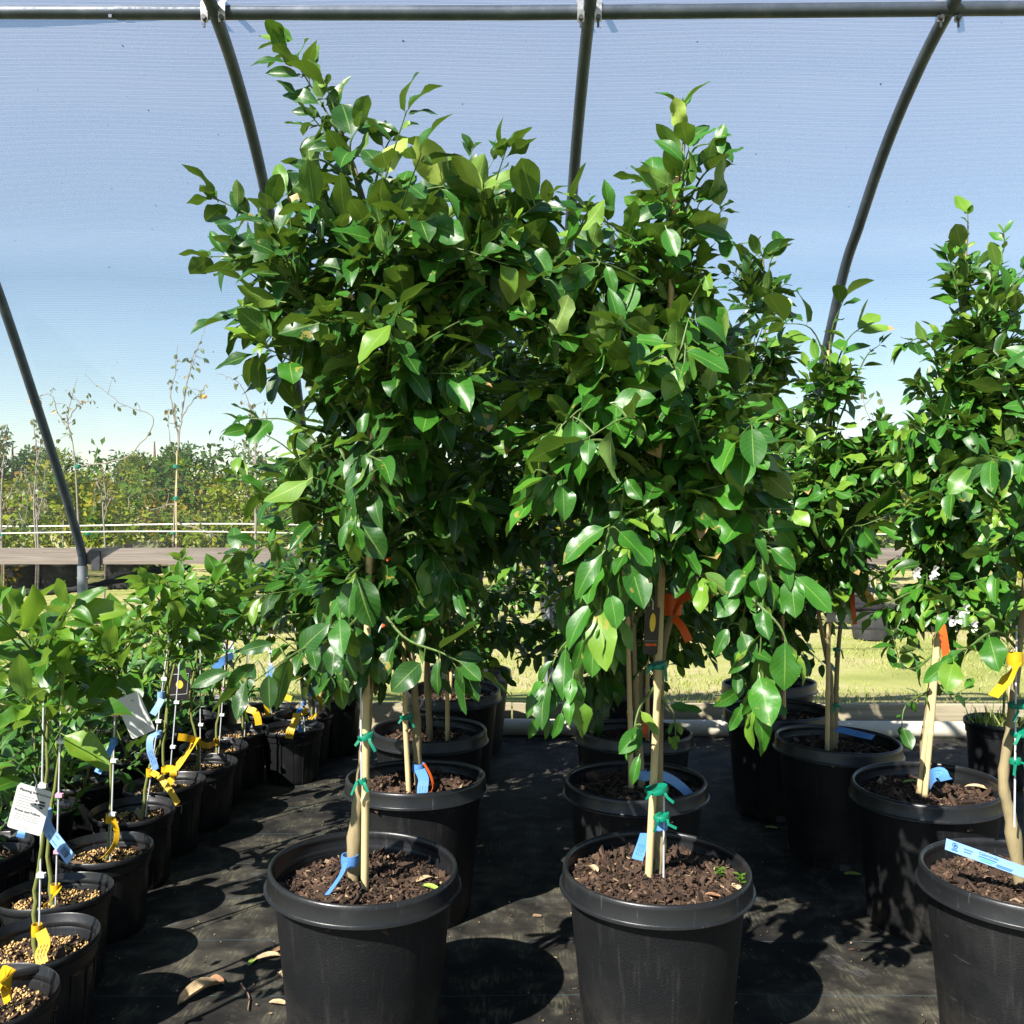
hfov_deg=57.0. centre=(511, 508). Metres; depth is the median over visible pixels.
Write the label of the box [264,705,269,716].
yellow strip tag
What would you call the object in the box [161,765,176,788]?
yellow strip tag
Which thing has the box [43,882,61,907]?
yellow strip tag
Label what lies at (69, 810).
potted seedling
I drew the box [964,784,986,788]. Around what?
fallen leaf
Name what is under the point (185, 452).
distant tree
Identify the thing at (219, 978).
fallen leaf
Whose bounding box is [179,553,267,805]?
potted seedling
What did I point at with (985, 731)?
potted seedling
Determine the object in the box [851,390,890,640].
bare sapling
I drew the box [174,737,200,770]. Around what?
yellow strip tag
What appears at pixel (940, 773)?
blue strip tag
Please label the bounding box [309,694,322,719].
yellow strip tag
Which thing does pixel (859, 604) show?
shade cloth
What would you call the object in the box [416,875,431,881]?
fallen leaf
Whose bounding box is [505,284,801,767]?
potted citrus tree
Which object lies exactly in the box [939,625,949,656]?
orange ribbon
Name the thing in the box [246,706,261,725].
yellow strip tag
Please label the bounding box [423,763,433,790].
orange ribbon
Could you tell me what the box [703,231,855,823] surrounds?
potted citrus tree
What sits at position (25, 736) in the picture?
potted seedling
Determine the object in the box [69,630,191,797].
potted seedling
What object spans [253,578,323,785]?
potted seedling
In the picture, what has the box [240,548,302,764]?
potted seedling
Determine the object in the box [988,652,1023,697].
yellow strip tag
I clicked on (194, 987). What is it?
fallen leaf
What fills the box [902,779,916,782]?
fallen leaf
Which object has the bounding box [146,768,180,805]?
yellow strip tag
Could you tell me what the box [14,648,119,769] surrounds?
potted seedling
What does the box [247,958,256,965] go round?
fallen leaf
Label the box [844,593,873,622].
field pot
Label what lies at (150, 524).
trellis line
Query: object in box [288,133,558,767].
potted citrus tree
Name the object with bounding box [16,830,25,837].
blue strip tag
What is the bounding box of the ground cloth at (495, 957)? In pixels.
[9,729,1023,1023]
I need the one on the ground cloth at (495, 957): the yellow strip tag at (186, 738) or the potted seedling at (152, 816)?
the potted seedling at (152, 816)
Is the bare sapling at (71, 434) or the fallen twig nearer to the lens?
the fallen twig
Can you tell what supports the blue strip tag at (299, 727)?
attached to the potted seedling at (294, 761)
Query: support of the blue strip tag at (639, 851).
attached to the potted citrus tree at (657, 929)
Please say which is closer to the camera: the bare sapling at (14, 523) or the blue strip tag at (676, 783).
the blue strip tag at (676, 783)
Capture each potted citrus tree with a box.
[179,19,613,1023]
[214,238,577,928]
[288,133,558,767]
[407,326,565,783]
[430,342,570,754]
[475,223,805,845]
[479,81,831,1023]
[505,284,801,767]
[514,365,720,766]
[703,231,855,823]
[707,381,834,701]
[755,278,915,871]
[848,195,1023,945]
[914,345,1023,1023]
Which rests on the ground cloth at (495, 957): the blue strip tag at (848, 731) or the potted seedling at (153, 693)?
the potted seedling at (153, 693)
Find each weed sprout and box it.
[713,866,725,876]
[733,872,745,882]
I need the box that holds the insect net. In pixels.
[11,22,1001,552]
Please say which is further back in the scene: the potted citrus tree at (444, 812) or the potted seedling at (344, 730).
the potted seedling at (344, 730)
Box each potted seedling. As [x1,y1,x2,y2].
[0,576,133,1023]
[0,626,114,986]
[0,643,71,805]
[0,684,33,799]
[0,688,44,926]
[0,695,104,880]
[0,705,60,1023]
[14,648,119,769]
[15,593,162,944]
[24,653,146,838]
[67,625,125,745]
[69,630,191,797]
[89,560,236,890]
[93,612,174,745]
[112,627,208,773]
[122,546,244,857]
[127,613,202,713]
[154,613,241,738]
[165,557,249,832]
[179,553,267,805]
[182,613,259,726]
[205,566,292,789]
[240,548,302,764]
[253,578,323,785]
[273,554,333,766]
[306,693,359,757]
[963,578,1023,791]
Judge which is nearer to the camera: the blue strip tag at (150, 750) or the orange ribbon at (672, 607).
the orange ribbon at (672, 607)
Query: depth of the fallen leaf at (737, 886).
2.12 m
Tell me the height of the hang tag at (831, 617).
0.185 m
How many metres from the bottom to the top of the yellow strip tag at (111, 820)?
0.106 m
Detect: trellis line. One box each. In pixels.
[1,531,886,534]
[2,523,323,526]
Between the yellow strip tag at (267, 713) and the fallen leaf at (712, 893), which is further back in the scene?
the yellow strip tag at (267, 713)
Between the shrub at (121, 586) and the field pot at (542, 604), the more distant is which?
the shrub at (121, 586)
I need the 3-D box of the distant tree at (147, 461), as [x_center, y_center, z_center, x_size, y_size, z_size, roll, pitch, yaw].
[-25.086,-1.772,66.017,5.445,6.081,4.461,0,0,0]
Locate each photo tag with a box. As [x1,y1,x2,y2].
[169,666,190,699]
[222,631,234,653]
[643,598,659,654]
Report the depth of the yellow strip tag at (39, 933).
2.17 m
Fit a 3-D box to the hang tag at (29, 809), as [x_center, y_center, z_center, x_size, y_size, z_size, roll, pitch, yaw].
[-1.084,0.664,2.119,0.104,0.146,0.021,0,0,0]
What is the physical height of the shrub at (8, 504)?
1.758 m
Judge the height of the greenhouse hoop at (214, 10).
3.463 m
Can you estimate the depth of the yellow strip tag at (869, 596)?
3.35 m
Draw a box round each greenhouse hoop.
[0,283,88,635]
[200,0,317,648]
[544,0,601,684]
[804,0,961,455]
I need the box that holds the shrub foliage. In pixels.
[0,447,1022,579]
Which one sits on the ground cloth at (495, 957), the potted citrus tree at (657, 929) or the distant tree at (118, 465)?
the potted citrus tree at (657, 929)
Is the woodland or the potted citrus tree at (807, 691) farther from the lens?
the woodland
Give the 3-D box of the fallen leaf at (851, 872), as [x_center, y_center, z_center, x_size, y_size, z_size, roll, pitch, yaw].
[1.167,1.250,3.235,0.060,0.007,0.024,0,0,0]
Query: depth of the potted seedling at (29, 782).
3.42 m
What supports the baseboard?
on the ground cloth at (495, 957)
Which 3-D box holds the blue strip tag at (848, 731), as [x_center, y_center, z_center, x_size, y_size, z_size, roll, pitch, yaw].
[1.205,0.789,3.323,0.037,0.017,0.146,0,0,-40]
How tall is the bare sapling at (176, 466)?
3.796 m
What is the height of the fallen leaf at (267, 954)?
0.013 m
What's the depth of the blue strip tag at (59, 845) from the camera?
2.14 m
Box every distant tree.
[0,428,50,524]
[20,444,93,495]
[89,451,140,500]
[115,441,193,519]
[139,441,214,507]
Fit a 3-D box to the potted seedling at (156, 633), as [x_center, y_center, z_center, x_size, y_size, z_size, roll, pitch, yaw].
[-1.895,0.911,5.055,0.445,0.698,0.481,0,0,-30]
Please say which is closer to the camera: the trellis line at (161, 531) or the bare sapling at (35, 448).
the trellis line at (161, 531)
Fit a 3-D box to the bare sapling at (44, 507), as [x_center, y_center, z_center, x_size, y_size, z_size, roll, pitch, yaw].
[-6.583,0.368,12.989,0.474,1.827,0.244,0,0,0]
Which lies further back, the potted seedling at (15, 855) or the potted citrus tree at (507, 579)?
the potted citrus tree at (507, 579)
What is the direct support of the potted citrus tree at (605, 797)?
on the ground cloth at (495, 957)
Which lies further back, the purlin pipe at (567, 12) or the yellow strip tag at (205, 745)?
the yellow strip tag at (205, 745)
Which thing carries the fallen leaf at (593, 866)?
on the potted citrus tree at (657, 929)
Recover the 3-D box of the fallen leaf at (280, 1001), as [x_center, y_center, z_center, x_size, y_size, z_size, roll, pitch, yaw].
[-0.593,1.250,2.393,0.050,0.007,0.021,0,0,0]
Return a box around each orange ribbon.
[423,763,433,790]
[642,712,650,737]
[664,591,712,617]
[671,616,692,642]
[850,593,856,624]
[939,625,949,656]
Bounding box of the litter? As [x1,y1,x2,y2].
[101,738,965,1023]
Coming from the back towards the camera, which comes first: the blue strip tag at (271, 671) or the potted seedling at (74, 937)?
the blue strip tag at (271, 671)
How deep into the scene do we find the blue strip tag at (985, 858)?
2.10 m
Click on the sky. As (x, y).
(794, 93)
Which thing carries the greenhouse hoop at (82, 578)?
on the ground cloth at (495, 957)
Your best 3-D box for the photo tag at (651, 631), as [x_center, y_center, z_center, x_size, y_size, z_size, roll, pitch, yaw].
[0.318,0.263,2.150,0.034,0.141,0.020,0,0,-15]
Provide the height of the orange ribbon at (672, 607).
0.076 m
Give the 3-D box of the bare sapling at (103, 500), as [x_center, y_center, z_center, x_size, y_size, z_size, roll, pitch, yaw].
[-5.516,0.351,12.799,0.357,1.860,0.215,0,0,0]
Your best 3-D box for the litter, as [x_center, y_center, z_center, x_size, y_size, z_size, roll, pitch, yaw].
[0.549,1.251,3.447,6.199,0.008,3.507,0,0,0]
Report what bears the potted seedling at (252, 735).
on the ground cloth at (495, 957)
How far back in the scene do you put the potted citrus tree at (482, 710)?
4.29 m
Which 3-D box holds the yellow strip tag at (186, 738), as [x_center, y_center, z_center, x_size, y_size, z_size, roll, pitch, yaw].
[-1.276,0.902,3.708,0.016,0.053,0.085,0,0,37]
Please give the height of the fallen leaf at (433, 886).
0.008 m
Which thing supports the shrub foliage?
on the ground at (885, 681)
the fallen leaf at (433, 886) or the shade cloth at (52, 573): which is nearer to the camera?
the fallen leaf at (433, 886)
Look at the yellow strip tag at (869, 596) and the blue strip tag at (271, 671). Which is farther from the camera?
the blue strip tag at (271, 671)
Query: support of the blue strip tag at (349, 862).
attached to the potted citrus tree at (363, 941)
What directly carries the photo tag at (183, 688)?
attached to the potted seedling at (218, 770)
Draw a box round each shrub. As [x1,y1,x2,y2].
[2,478,41,582]
[41,478,83,581]
[107,480,147,588]
[227,459,286,634]
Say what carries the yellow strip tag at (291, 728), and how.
hanging from the potted seedling at (294, 761)
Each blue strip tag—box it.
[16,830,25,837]
[43,807,74,863]
[95,737,117,773]
[146,730,161,770]
[150,691,164,715]
[212,652,233,668]
[266,665,274,676]
[296,699,305,737]
[325,852,358,894]
[412,762,428,792]
[632,833,646,860]
[637,768,692,794]
[655,821,667,830]
[834,726,874,739]
[929,767,951,789]
[945,838,1023,877]
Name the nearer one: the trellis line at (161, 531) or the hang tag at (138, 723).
the hang tag at (138, 723)
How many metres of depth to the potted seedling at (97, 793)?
3.51 m
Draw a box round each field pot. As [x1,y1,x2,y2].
[540,515,579,628]
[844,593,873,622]
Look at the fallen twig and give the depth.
2.43 m
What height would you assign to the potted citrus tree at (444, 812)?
2.169 m
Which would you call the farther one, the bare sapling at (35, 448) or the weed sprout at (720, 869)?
the bare sapling at (35, 448)
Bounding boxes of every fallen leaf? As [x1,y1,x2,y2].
[177,977,219,1004]
[210,974,224,983]
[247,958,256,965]
[254,951,279,959]
[269,999,284,1003]
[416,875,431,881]
[422,883,437,888]
[588,864,598,871]
[705,892,720,896]
[730,883,740,889]
[844,871,860,874]
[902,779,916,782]
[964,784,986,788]
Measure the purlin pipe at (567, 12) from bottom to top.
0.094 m
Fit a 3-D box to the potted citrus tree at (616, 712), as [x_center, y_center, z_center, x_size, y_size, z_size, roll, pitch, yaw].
[0.534,0.237,4.476,1.031,2.045,0.833,0,0,33]
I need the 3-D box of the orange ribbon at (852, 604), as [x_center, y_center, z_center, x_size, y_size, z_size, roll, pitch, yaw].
[1.225,0.326,3.390,0.022,0.176,0.022,0,0,-12]
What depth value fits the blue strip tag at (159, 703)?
3.13 m
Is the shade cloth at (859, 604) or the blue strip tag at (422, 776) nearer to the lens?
the blue strip tag at (422, 776)
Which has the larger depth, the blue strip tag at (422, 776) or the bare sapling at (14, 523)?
the bare sapling at (14, 523)
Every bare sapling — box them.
[0,424,36,610]
[18,470,51,588]
[20,418,47,581]
[29,374,153,535]
[92,466,119,598]
[146,327,217,547]
[221,374,267,567]
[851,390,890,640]
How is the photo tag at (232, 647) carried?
hanging from the potted seedling at (252, 735)
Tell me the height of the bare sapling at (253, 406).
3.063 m
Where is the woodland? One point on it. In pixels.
(214, 457)
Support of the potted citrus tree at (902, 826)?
on the ground cloth at (495, 957)
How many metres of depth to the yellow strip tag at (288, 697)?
4.68 m
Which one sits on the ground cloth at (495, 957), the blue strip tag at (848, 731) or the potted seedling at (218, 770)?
the potted seedling at (218, 770)
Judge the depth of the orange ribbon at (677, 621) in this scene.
2.18 m
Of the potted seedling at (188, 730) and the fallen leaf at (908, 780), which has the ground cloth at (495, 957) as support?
the potted seedling at (188, 730)
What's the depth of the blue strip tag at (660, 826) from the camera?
2.15 m
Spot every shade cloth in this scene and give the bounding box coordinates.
[0,541,191,595]
[245,571,897,611]
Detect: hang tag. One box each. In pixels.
[7,773,51,835]
[117,687,154,738]
[826,573,845,621]
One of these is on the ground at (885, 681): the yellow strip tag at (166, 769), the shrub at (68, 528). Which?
the shrub at (68, 528)
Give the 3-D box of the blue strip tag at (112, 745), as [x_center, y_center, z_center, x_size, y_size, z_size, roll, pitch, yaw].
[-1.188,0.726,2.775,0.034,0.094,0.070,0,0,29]
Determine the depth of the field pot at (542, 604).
9.82 m
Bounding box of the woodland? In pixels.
[0,428,898,522]
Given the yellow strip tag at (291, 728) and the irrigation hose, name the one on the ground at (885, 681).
the irrigation hose
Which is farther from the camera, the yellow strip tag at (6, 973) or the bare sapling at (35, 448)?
the bare sapling at (35, 448)
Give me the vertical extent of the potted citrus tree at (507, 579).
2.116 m
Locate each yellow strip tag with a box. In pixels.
[0,965,15,1004]
[31,922,50,964]
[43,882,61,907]
[97,813,119,859]
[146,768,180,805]
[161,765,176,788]
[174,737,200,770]
[177,733,195,742]
[199,738,218,748]
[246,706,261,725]
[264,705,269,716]
[284,694,291,701]
[285,708,306,738]
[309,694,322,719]
[864,589,874,606]
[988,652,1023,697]
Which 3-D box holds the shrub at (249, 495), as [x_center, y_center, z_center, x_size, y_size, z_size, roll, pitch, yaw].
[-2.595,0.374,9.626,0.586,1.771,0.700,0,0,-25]
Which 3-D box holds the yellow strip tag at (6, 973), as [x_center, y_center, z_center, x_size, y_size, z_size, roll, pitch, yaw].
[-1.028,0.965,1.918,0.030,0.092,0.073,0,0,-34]
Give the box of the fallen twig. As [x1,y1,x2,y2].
[240,983,249,1009]
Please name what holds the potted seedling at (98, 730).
on the ground cloth at (495, 957)
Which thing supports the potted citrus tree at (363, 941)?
on the ground cloth at (495, 957)
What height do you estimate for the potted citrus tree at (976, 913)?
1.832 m
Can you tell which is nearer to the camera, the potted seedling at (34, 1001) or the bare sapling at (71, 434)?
the potted seedling at (34, 1001)
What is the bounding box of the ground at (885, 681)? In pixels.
[0,511,1023,718]
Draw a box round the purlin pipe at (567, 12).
[0,0,1023,20]
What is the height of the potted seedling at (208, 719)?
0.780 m
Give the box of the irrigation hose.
[95,621,961,629]
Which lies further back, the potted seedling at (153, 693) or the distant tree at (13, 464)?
the distant tree at (13, 464)
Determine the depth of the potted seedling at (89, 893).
2.50 m
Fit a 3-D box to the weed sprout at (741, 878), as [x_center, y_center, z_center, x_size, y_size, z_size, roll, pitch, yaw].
[0.519,0.839,2.144,0.030,0.025,0.027,0,0,0]
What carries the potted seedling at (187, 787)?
on the ground cloth at (495, 957)
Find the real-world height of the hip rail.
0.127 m
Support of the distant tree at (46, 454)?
on the ground at (885, 681)
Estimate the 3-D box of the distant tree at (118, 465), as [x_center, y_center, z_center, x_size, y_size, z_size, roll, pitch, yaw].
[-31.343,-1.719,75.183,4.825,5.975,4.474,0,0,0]
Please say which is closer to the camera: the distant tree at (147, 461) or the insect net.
the insect net
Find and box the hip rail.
[0,548,995,569]
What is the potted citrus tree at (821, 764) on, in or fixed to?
on the ground cloth at (495, 957)
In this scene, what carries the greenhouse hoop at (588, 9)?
on the ground cloth at (495, 957)
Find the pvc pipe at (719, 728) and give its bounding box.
[503,719,965,737]
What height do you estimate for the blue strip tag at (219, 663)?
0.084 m
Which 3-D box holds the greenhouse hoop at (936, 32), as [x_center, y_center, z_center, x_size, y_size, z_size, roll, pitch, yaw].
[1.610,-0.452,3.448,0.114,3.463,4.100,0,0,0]
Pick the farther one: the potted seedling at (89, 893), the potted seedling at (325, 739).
the potted seedling at (325, 739)
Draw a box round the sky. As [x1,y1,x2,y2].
[0,0,1023,509]
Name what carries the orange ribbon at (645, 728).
attached to the potted citrus tree at (599, 741)
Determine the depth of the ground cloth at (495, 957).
2.84 m
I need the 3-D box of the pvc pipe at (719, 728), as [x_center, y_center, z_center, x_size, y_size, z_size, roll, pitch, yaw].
[1.625,1.212,5.202,3.952,0.093,0.095,0,0,1]
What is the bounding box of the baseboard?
[0,702,1023,728]
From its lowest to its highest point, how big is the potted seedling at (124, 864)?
1.021 m

